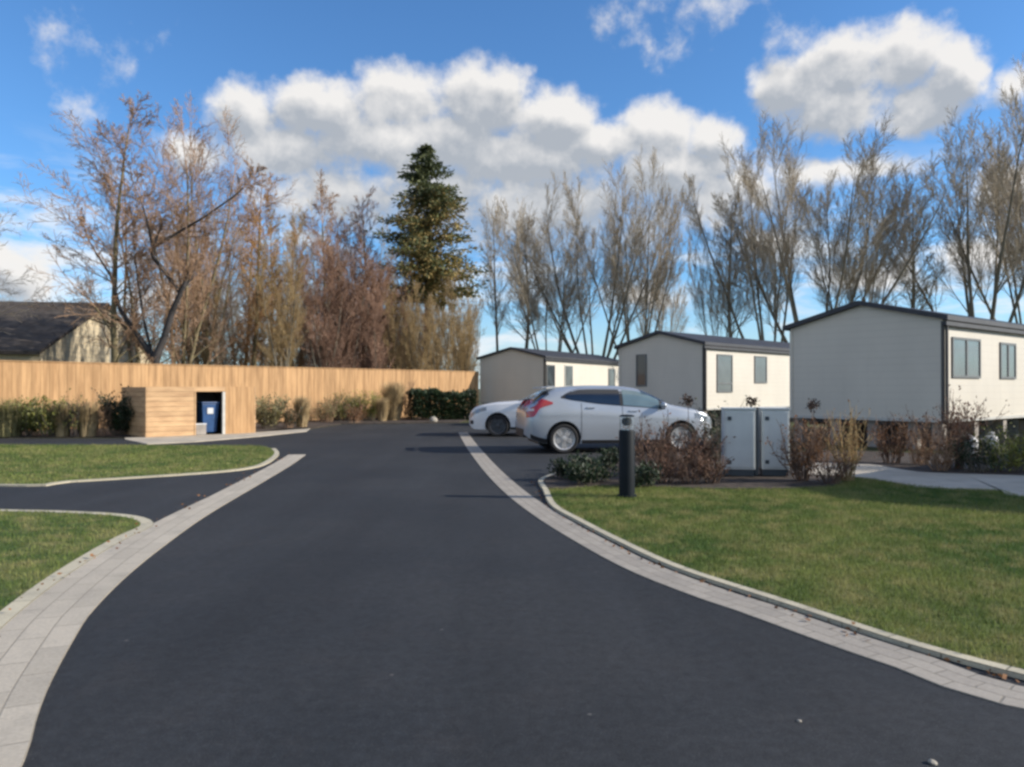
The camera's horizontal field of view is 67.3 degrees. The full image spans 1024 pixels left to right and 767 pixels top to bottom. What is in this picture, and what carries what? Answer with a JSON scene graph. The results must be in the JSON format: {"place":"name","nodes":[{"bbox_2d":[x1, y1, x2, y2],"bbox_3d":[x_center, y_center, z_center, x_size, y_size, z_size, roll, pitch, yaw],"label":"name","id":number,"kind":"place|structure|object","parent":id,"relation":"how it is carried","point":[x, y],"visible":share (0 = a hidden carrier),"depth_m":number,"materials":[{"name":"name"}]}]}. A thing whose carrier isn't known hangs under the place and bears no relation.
{"place":"outdoors","nodes":[
{"label":"outdoors","id":0,"kind":"place"},
{"bbox_2d":[0,509,140,610],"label":"lawn","id":1,"kind":"structure","parent":0,"point":[6,592],"depth_m":6.96,"materials":[{"name":"green plant"}]},
{"bbox_2d":[0,509,153,628],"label":"kerb","id":2,"kind":"structure","parent":1,"relation":"on","point":[19,604],"depth_m":5.98,"materials":[{"name":"concrete"}]},
{"bbox_2d":[0,443,273,483],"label":"lawn","id":3,"kind":"structure","parent":0,"point":[103,466],"depth_m":14.46,"materials":[{"name":"green plant"}]},
{"bbox_2d":[0,448,278,486],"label":"kerb","id":4,"kind":"structure","parent":3,"relation":"on","point":[274,456],"depth_m":12.14,"materials":[{"name":"concrete"}]},
{"bbox_2d":[125,427,309,444],"bbox_3d":[-8.070,1.586,23.293,2.958,0.100,7.900,0,0,32],"label":"apron","id":5,"kind":"object","parent":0,"point":[174,439],"visible":0.71,"depth_m":21.72,"materials":[{"name":"concrete"}]},
{"bbox_2d":[121,387,255,436],"bbox_3d":[-9.932,0.819,23.682,3.275,1.440,2.120,0,-1,-44],"label":"timber enclosure","id":6,"kind":"object","parent":5,"relation":"on","point":[166,411],"visible":0.94,"depth_m":22.67,"materials":[{"name":"brown wood"}]},
{"bbox_2d":[196,402,219,432],"bbox_3d":[-9.316,1.047,23.448,0.560,0.980,0.650,0,-1,-44],"label":"blue bin","id":7,"kind":"object","parent":5,"relation":"on","point":[207,412],"visible":0.74,"depth_m":23.26,"materials":[{"name":"plastic"}]},
{"bbox_2d":[0,423,1023,766],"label":"road","id":8,"kind":"structure","parent":0,"point":[392,595],"depth_m":4.11,"materials":[{"name":"black asphalt"}]},
{"bbox_2d":[469,390,539,436],"bbox_3d":[0.991,0.845,23.241,4.502,1.430,2.127,0,0,4],"label":"parked car","id":9,"kind":"object","parent":8,"relation":"on","point":[497,419],"visible":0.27,"depth_m":22.46,"materials":[{"name":"white paint"}]},
{"bbox_2d":[8,455,1018,681],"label":"fallen leaves","id":10,"kind":"object","parent":8,"relation":"on","point":[1003,676],"visible":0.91,"depth_m":5.58,"materials":[{"name":"orange plant"}]},
{"bbox_2d":[516,385,711,453],"bbox_3d":[2.329,0.785,17.695,4.382,1.480,2.127,0,0,-9],"label":"parked car","id":11,"kind":"object","parent":8,"relation":"on","point":[564,419],"visible":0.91,"depth_m":16.77,"materials":[{"name":"silver metal"}]},
{"bbox_2d":[458,432,1023,709],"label":"channel","id":12,"kind":"object","parent":8,"relation":"on","point":[941,673],"visible":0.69,"depth_m":4.78,"materials":[{"name":"grey concrete"}]},
{"bbox_2d":[538,473,1023,679],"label":"kerb","id":13,"kind":"structure","parent":8,"relation":"on","point":[978,663],"depth_m":4.82,"materials":[{"name":"concrete"}]},
{"bbox_2d":[0,0,1023,388],"label":"sky","id":14,"kind":"structure","parent":0,"point":[507,94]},
{"bbox_2d":[313,389,1021,454],"bbox_3d":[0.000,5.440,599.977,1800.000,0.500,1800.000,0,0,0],"label":"ground","id":15,"kind":"structure","parent":0,"point":[808,425],"depth_m":19.78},
{"bbox_2d":[0,207,53,333],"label":"bare tree","id":16,"kind":"object","parent":15,"relation":"on","point":[14,293],"visible":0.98,"depth_m":33.75,"materials":[{"name":"brown plant"}]},
{"bbox_2d":[0,301,149,364],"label":"stone house","id":17,"kind":"structure","parent":15,"relation":"on","point":[46,335],"depth_m":38.29,"materials":[{"name":"stone"}]},
{"bbox_2d":[7,89,220,362],"bbox_3d":[-16.079,-5.278,31.054,7.412,14.177,8.168,0,0,31],"label":"bare tree","id":18,"kind":"object","parent":15,"relation":"on","point":[113,346],"visible":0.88,"depth_m":31.17,"materials":[{"name":"brown plant"}]},
{"bbox_2d":[0,454,305,766],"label":"edging","id":19,"kind":"object","parent":15,"relation":"on","point":[38,635],"visible":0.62,"depth_m":4.71,"materials":[{"name":"grey concrete"}]},
{"bbox_2d":[82,114,231,364],"bbox_3d":[-16.902,-5.450,35.969,7.568,14.626,5.764,0,-1,46],"label":"bare tree","id":20,"kind":"object","parent":15,"relation":"on","point":[130,353],"visible":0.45,"depth_m":35.06,"materials":[{"name":"brown plant"}]},
{"bbox_2d":[72,150,267,364],"bbox_3d":[-13.730,-3.709,30.714,7.546,11.044,2.576,0,0,0],"label":"crooked tree","id":21,"kind":"object","parent":15,"relation":"on","point":[154,356],"visible":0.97,"depth_m":30.68,"materials":[{"name":"brown plant"}]},
{"bbox_2d":[133,148,253,364],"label":"bare tree","id":22,"kind":"object","parent":15,"relation":"on","point":[225,288],"visible":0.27,"depth_m":50.71,"materials":[{"name":"brown plant"}]},
{"bbox_2d":[137,91,255,364],"bbox_3d":[-15.293,-5.717,35.338,5.313,15.168,6.976,0,0,-1],"label":"bare tree","id":23,"kind":"object","parent":15,"relation":"on","point":[192,195],"visible":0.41,"depth_m":35.76,"materials":[{"name":"brown plant"}]},
{"bbox_2d":[174,256,234,365],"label":"bare tree","id":24,"kind":"object","parent":15,"relation":"on","point":[200,355],"visible":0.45,"depth_m":35.78,"materials":[{"name":"brown plant"}]},
{"bbox_2d":[114,98,301,365],"bbox_3d":[-12.821,-5.324,33.421,6.276,14.333,8.239,0,-1,54],"label":"bare tree","id":25,"kind":"object","parent":15,"relation":"on","point":[185,334],"visible":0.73,"depth_m":32.98,"materials":[{"name":"brown plant"}]},
{"bbox_2d":[207,279,243,366],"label":"bare tree","id":26,"kind":"object","parent":15,"relation":"on","point":[222,347],"visible":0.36,"depth_m":49.71,"materials":[{"name":"brown plant"}]},
{"bbox_2d":[180,200,277,365],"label":"bare tree","id":27,"kind":"object","parent":15,"relation":"on","point":[232,317],"visible":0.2,"depth_m":53.69,"materials":[{"name":"brown plant"}]},
{"bbox_2d":[0,417,465,437],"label":"planting bed","id":28,"kind":"object","parent":15,"relation":"on","point":[280,426],"visible":0.2,"depth_m":29.02,"materials":[{"name":"soil"}]},
{"bbox_2d":[0,395,31,436],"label":"grass clump","id":29,"kind":"object","parent":28,"relation":"on","point":[7,429],"visible":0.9,"depth_m":22.00,"materials":[{"name":"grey plant"}]},
{"bbox_2d":[0,393,52,436],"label":"leafy shrub","id":30,"kind":"object","parent":28,"relation":"on","point":[27,429],"visible":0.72,"depth_m":22.16,"materials":[{"name":"green plant"}]},
{"bbox_2d":[18,388,76,436],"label":"leafy shrub","id":31,"kind":"object","parent":28,"relation":"on","point":[42,422],"visible":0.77,"depth_m":22.01,"materials":[{"name":"green plant"}]},
{"bbox_2d":[47,400,75,436],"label":"grass clump","id":32,"kind":"object","parent":28,"relation":"on","point":[61,431],"visible":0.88,"depth_m":22.05,"materials":[{"name":"plant"}]},
{"bbox_2d":[70,401,104,436],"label":"grass clump","id":33,"kind":"object","parent":28,"relation":"on","point":[89,424],"visible":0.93,"depth_m":22.04,"materials":[{"name":"plant"}]},
{"bbox_2d":[91,384,138,434],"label":"leafy shrub","id":34,"kind":"object","parent":28,"relation":"on","point":[120,419],"visible":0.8,"depth_m":22.62,"materials":[{"name":"green plant"}]},
{"bbox_2d":[0,360,478,430],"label":"timber fence","id":35,"kind":"object","parent":28,"relation":"on","point":[52,380],"visible":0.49,"depth_m":29.28,"materials":[{"name":"brown wood"}]},
{"bbox_2d":[254,392,290,428],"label":"leafy shrub","id":36,"kind":"object","parent":28,"relation":"on","point":[265,417],"visible":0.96,"depth_m":26.57,"materials":[{"name":"green plant"}]},
{"bbox_2d":[290,395,312,426],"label":"grass clump","id":37,"kind":"object","parent":28,"relation":"on","point":[304,414],"visible":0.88,"depth_m":27.54,"materials":[{"name":"plant"}]},
{"bbox_2d":[379,380,409,419],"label":"grass clump","id":38,"kind":"object","parent":28,"relation":"on","point":[395,394],"visible":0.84,"depth_m":33.37,"materials":[{"name":"plant"}]},
{"bbox_2d":[404,387,478,419],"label":"hedge","id":39,"kind":"object","parent":28,"relation":"on","point":[432,402],"visible":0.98,"depth_m":33.97,"materials":[{"name":"green plant"}]},
{"bbox_2d":[227,200,279,366],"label":"bare tree","id":40,"kind":"object","parent":15,"relation":"on","point":[248,298],"visible":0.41,"depth_m":37.94,"materials":[{"name":"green plant"}]},
{"bbox_2d":[219,156,305,366],"bbox_3d":[-11.679,-4.441,36.384,4.118,12.565,3.916,0,0,-25],"label":"bare tree","id":41,"kind":"object","parent":15,"relation":"on","point":[253,351],"visible":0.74,"depth_m":36.15,"materials":[{"name":"brown plant"}]},
{"bbox_2d":[247,193,295,365],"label":"bare tree","id":42,"kind":"object","parent":15,"relation":"on","point":[276,247],"visible":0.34,"depth_m":40.23,"materials":[{"name":"brown plant"}]},
{"bbox_2d":[240,209,310,367],"bbox_3d":[-10.592,-3.055,35.259,2.939,9.683,2.859,0,0,-2],"label":"bare tree","id":43,"kind":"object","parent":15,"relation":"on","point":[280,348],"visible":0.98,"depth_m":34.90,"materials":[{"name":"brown plant"}]},
{"bbox_2d":[273,220,315,366],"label":"bare tree","id":44,"kind":"object","parent":15,"relation":"on","point":[297,292],"visible":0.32,"depth_m":38.90,"materials":[{"name":"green plant"}]},
{"bbox_2d":[290,169,357,366],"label":"bare tree","id":45,"kind":"object","parent":15,"relation":"on","point":[327,239],"visible":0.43,"depth_m":40.20,"materials":[{"name":"brown plant"}]},
{"bbox_2d":[287,238,368,368],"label":"bare tree","id":46,"kind":"object","parent":15,"relation":"on","point":[318,355],"visible":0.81,"depth_m":37.01,"materials":[{"name":"brown plant"}]},
{"bbox_2d":[303,218,381,367],"bbox_3d":[-8.722,-3.130,38.502,3.455,9.954,3.956,0,0,-42],"label":"bare tree","id":47,"kind":"object","parent":15,"relation":"on","point":[350,343],"visible":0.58,"depth_m":38.17,"materials":[{"name":"brown plant"}]},
{"bbox_2d":[344,187,379,369],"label":"bare tree","id":48,"kind":"object","parent":15,"relation":"on","point":[363,223],"visible":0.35,"depth_m":42.89,"materials":[{"name":"brown plant"}]},
{"bbox_2d":[343,285,397,369],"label":"bare tree","id":49,"kind":"object","parent":15,"relation":"on","point":[381,355],"visible":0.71,"depth_m":38.64,"materials":[{"name":"brown plant"}]},
{"bbox_2d":[349,248,402,369],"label":"bare tree","id":50,"kind":"object","parent":15,"relation":"on","point":[363,348],"visible":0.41,"depth_m":39.03,"materials":[{"name":"brown plant"}]},
{"bbox_2d":[357,246,418,368],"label":"bare tree","id":51,"kind":"object","parent":15,"relation":"on","point":[385,280],"visible":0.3,"depth_m":40.75,"materials":[{"name":"brown plant"}]},
{"bbox_2d":[381,277,424,369],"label":"bare tree","id":52,"kind":"object","parent":15,"relation":"on","point":[395,347],"visible":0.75,"depth_m":39.67,"materials":[{"name":"brown plant"}]},
{"bbox_2d":[380,264,427,369],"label":"bare tree","id":53,"kind":"object","parent":15,"relation":"on","point":[402,333],"visible":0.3,"depth_m":41.13,"materials":[{"name":"brown plant"}]},
{"bbox_2d":[401,281,443,370],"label":"bare tree","id":54,"kind":"object","parent":15,"relation":"on","point":[415,357],"visible":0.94,"depth_m":39.72,"materials":[{"name":"brown plant"}]},
{"bbox_2d":[366,143,492,369],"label":"conifer","id":55,"kind":"object","parent":15,"relation":"on","point":[433,204],"visible":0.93,"depth_m":42.73,"materials":[{"name":"green plant"}]},
{"bbox_2d":[417,272,458,370],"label":"bare tree","id":56,"kind":"object","parent":15,"relation":"on","point":[436,359],"visible":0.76,"depth_m":41.16,"materials":[{"name":"brown plant"}]},
{"bbox_2d":[435,280,473,371],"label":"bare tree","id":57,"kind":"object","parent":15,"relation":"on","point":[453,368],"visible":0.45,"depth_m":45.20,"materials":[{"name":"brown plant"}]},
{"bbox_2d":[440,276,481,371],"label":"bare tree","id":58,"kind":"object","parent":15,"relation":"on","point":[465,363],"visible":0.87,"depth_m":41.95,"materials":[{"name":"brown plant"}]},
{"bbox_2d":[479,207,512,350],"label":"bare tree","id":59,"kind":"object","parent":15,"relation":"on","point":[493,289],"visible":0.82,"depth_m":59.67,"materials":[{"name":"grey plant"}]},
{"bbox_2d":[487,212,555,347],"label":"bare tree","id":60,"kind":"object","parent":15,"relation":"on","point":[525,259],"visible":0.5,"depth_m":57.60,"materials":[{"name":"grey plant"}]},
{"bbox_2d":[477,347,618,404],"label":"static caravan","id":61,"kind":"object","parent":15,"relation":"on","point":[511,373],"visible":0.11,"depth_m":40.11,"materials":[{"name":"metal"}]},
{"bbox_2d":[479,195,625,352],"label":"bare tree","id":62,"kind":"object","parent":15,"relation":"on","point":[526,299],"visible":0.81,"depth_m":55.23,"materials":[{"name":"grey plant"}]},
{"bbox_2d":[496,158,675,358],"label":"bare tree","id":63,"kind":"object","parent":15,"relation":"on","point":[585,275],"visible":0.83,"depth_m":56.21,"materials":[{"name":"grey plant"}]},
{"bbox_2d":[559,147,695,356],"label":"bare tree","id":64,"kind":"object","parent":15,"relation":"on","point":[664,269],"visible":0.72,"depth_m":57.88,"materials":[{"name":"grey plant"}]},
{"bbox_2d":[620,242,689,335],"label":"bare tree","id":65,"kind":"object","parent":15,"relation":"on","point":[675,304],"visible":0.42,"depth_m":64.17,"materials":[{"name":"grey plant"}]},
{"bbox_2d":[543,455,857,489],"bbox_3d":[2.978,1.566,13.346,5.023,0.200,5.474,0,0,0],"label":"planting bed","id":66,"kind":"object","parent":15,"relation":"on","point":[754,481],"visible":0.26,"depth_m":11.28,"materials":[{"name":"soil"}]},
{"bbox_2d":[564,458,604,483],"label":"ground plant","id":67,"kind":"object","parent":66,"relation":"on","point":[579,473],"visible":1,"depth_m":11.02,"materials":[{"name":"green plant"}]},
{"bbox_2d":[635,460,662,486],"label":"ground plant","id":68,"kind":"object","parent":66,"relation":"on","point":[642,478],"visible":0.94,"depth_m":10.71,"materials":[{"name":"green plant"}]},
{"bbox_2d":[615,410,687,473],"bbox_3d":[2.084,0.921,11.750,1.007,1.055,1.408,0,0,41],"label":"twiggy shrub","id":69,"kind":"object","parent":66,"relation":"on","point":[640,451],"visible":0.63,"depth_m":11.69,"materials":[{"name":"brown plant"}]},
{"bbox_2d":[635,440,685,483],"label":"twiggy shrub","id":70,"kind":"object","parent":66,"relation":"on","point":[666,470],"visible":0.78,"depth_m":11.19,"materials":[{"name":"brown plant"}]},
{"bbox_2d":[640,423,712,476],"bbox_3d":[2.576,1.024,12.040,1.183,0.852,0.905,0,0,40],"label":"twiggy shrub","id":71,"kind":"object","parent":66,"relation":"on","point":[691,443],"visible":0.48,"depth_m":11.85,"materials":[{"name":"brown plant"}]},
{"bbox_2d":[662,446,716,484],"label":"twiggy shrub","id":72,"kind":"object","parent":66,"relation":"on","point":[694,474],"visible":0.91,"depth_m":11.16,"materials":[{"name":"brown plant"}]},
{"bbox_2d":[677,427,735,475],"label":"twiggy shrub","id":73,"kind":"object","parent":66,"relation":"on","point":[707,449],"visible":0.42,"depth_m":12.02,"materials":[{"name":"brown plant"}]},
{"bbox_2d":[690,443,734,483],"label":"twiggy shrub","id":74,"kind":"object","parent":66,"relation":"on","point":[707,474],"visible":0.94,"depth_m":11.13,"materials":[{"name":"brown plant"}]},
{"bbox_2d":[683,395,747,467],"bbox_3d":[3.505,0.824,12.927,0.937,1.263,1.309,0,0,-43],"label":"leafy shrub","id":75,"kind":"object","parent":66,"relation":"on","point":[717,420],"visible":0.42,"depth_m":13.00,"materials":[{"name":"brown plant"}]},
{"bbox_2d":[721,407,755,475],"bbox_3d":[3.586,0.914,12.189,0.496,1.065,0.423,0,0,9],"label":"utility cabinet","id":76,"kind":"object","parent":66,"relation":"on","point":[738,423],"visible":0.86,"depth_m":12.00,"materials":[{"name":"grey metal"}]},
{"bbox_2d":[759,407,790,475],"bbox_3d":[4.149,0.914,12.193,0.445,1.065,0.423,0,0,9],"label":"utility cabinet","id":77,"kind":"object","parent":66,"relation":"on","point":[769,463],"visible":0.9,"depth_m":12.01,"materials":[{"name":"grey metal"}]},
{"bbox_2d":[759,415,831,480],"bbox_3d":[4.264,0.942,11.418,0.974,1.009,0.974,0,0,-1],"label":"twiggy shrub","id":78,"kind":"object","parent":66,"relation":"on","point":[814,445],"visible":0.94,"depth_m":11.32,"materials":[{"name":"orange plant"}]},
{"bbox_2d":[803,450,857,484],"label":"twiggy shrub","id":79,"kind":"object","parent":66,"relation":"on","point":[844,470],"visible":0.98,"depth_m":11.07,"materials":[{"name":"brown plant"}]},
{"bbox_2d":[814,400,873,480],"bbox_3d":[4.974,0.838,11.378,0.850,1.213,0.747,0,0,-33],"label":"twiggy shrub","id":80,"kind":"object","parent":66,"relation":"on","point":[850,451],"visible":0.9,"depth_m":11.38,"materials":[{"name":"orange plant"}]},
{"bbox_2d":[614,330,793,425],"bbox_3d":[9.339,-0.154,32.291,3.997,3.554,11.280,0,-1,45],"label":"static caravan","id":81,"kind":"object","parent":15,"relation":"on","point":[710,373],"visible":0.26,"depth_m":28.60,"materials":[{"name":"metal"}]},
{"bbox_2d":[717,354,732,391],"bbox_3d":[7.788,-0.368,28.115,0.034,1.390,1.100,0,-1,45],"label":"window","id":82,"kind":"structure","parent":81,"relation":"in","point":[724,362],"depth_m":28.10,"materials":[{"name":"grey glass"}]},
{"bbox_2d":[679,213,774,337],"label":"bare tree","id":83,"kind":"object","parent":15,"relation":"on","point":[700,293],"visible":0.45,"depth_m":55.72,"materials":[{"name":"grey plant"}]},
{"bbox_2d":[701,194,773,336],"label":"bare tree","id":84,"kind":"object","parent":15,"relation":"on","point":[721,304],"visible":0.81,"depth_m":53.07,"materials":[{"name":"grey plant"}]},
{"bbox_2d":[677,139,812,341],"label":"bare tree","id":85,"kind":"object","parent":15,"relation":"on","point":[748,254],"visible":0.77,"depth_m":51.62,"materials":[{"name":"grey plant"}]},
{"bbox_2d":[708,108,977,342],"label":"bare tree","id":86,"kind":"object","parent":15,"relation":"on","point":[868,243],"visible":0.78,"depth_m":49.90,"materials":[{"name":"grey plant"}]},
{"bbox_2d":[795,142,923,309],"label":"bare tree","id":87,"kind":"object","parent":15,"relation":"on","point":[824,277],"visible":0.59,"depth_m":51.23,"materials":[{"name":"grey plant"}]},
{"bbox_2d":[782,301,1023,450],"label":"static caravan","id":88,"kind":"object","parent":15,"relation":"on","point":[879,361],"visible":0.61,"depth_m":18.67,"materials":[{"name":"metal"}]},
{"bbox_2d":[951,337,980,377],"bbox_3d":[10.668,-0.597,18.030,1.600,0.940,0.034,0,0,-39],"label":"window","id":89,"kind":"structure","parent":88,"relation":"in","point":[965,352],"depth_m":18.00,"materials":[{"name":"grey glass"}]},
{"bbox_2d":[999,342,1016,378],"bbox_3d":[12.680,-0.577,19.636,1.050,0.920,0.034,0,0,-39],"label":"window","id":90,"kind":"structure","parent":88,"relation":"in","point":[1008,357],"depth_m":19.61,"materials":[{"name":"grey glass"}]},
{"bbox_2d":[790,450,1023,475],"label":"planting bed","id":91,"kind":"object","parent":15,"relation":"on","point":[867,457],"visible":0.2,"depth_m":13.97,"materials":[{"name":"soil"}]},
{"bbox_2d":[866,411,913,463],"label":"twiggy shrub","id":92,"kind":"object","parent":91,"relation":"on","point":[895,452],"visible":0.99,"depth_m":14.18,"materials":[{"name":"orange plant"}]},
{"bbox_2d":[896,410,944,464],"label":"twiggy shrub","id":93,"kind":"object","parent":91,"relation":"on","point":[917,447],"visible":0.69,"depth_m":13.94,"materials":[{"name":"brown plant"}]},
{"bbox_2d":[904,417,964,470],"bbox_3d":[7.150,1.023,12.848,0.834,0.904,1.051,0,0,-14],"label":"twiggy shrub","id":94,"kind":"object","parent":91,"relation":"on","point":[938,450],"visible":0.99,"depth_m":12.89,"materials":[{"name":"orange plant"}]},
{"bbox_2d":[903,384,1009,468],"bbox_3d":[7.599,0.738,13.141,1.060,1.476,1.463,0,0,-5],"label":"twiggy shrub","id":95,"kind":"object","parent":91,"relation":"on","point":[958,420],"visible":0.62,"depth_m":13.13,"materials":[{"name":"brown plant"}]},
{"bbox_2d":[947,429,1019,471],"bbox_3d":[7.679,1.107,12.773,0.921,0.737,1.011,0,0,3],"label":"leafy shrub","id":96,"kind":"object","parent":91,"relation":"on","point":[968,458],"visible":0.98,"depth_m":12.76,"materials":[{"name":"green plant"}]},
{"bbox_2d":[973,425,1023,471],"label":"leafy shrub","id":97,"kind":"object","parent":91,"relation":"on","point":[1017,459],"visible":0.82,"depth_m":12.78,"materials":[{"name":"plant"}]},
{"bbox_2d":[867,186,956,309],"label":"bare tree","id":98,"kind":"object","parent":15,"relation":"on","point":[913,301],"visible":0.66,"depth_m":51.62,"materials":[{"name":"grey plant"}]},
{"bbox_2d":[854,83,1023,321],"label":"bare tree","id":99,"kind":"object","parent":15,"relation":"on","point":[1004,229],"visible":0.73,"depth_m":50.88,"materials":[{"name":"grey plant"}]},
{"bbox_2d":[915,55,1023,323],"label":"bare tree","id":100,"kind":"object","parent":15,"relation":"on","point":[980,291],"visible":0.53,"depth_m":52.48,"materials":[{"name":"grey plant"}]},
{"bbox_2d":[978,149,1023,293],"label":"bare tree","id":101,"kind":"object","parent":15,"relation":"on","point":[1017,235],"visible":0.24,"depth_m":53.43,"materials":[{"name":"grey plant"}]},
{"bbox_2d":[548,476,1023,668],"bbox_3d":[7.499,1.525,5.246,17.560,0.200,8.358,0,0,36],"label":"lawn","id":102,"kind":"structure","parent":0,"point":[911,636],"depth_m":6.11,"materials":[{"name":"green plant"}]},
{"bbox_2d":[617,414,636,497],"bbox_3d":[1.467,0.919,9.816,0.250,1.046,0.250,0,0,0],"label":"bollard light","id":103,"kind":"object","parent":102,"relation":"on","point":[627,460],"visible":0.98,"depth_m":9.73,"materials":[{"name":"paint"}]},
{"bbox_2d":[809,462,1023,496],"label":"path","id":104,"kind":"structure","parent":0,"point":[1010,483],"depth_m":11.74,"materials":[{"name":"concrete"}]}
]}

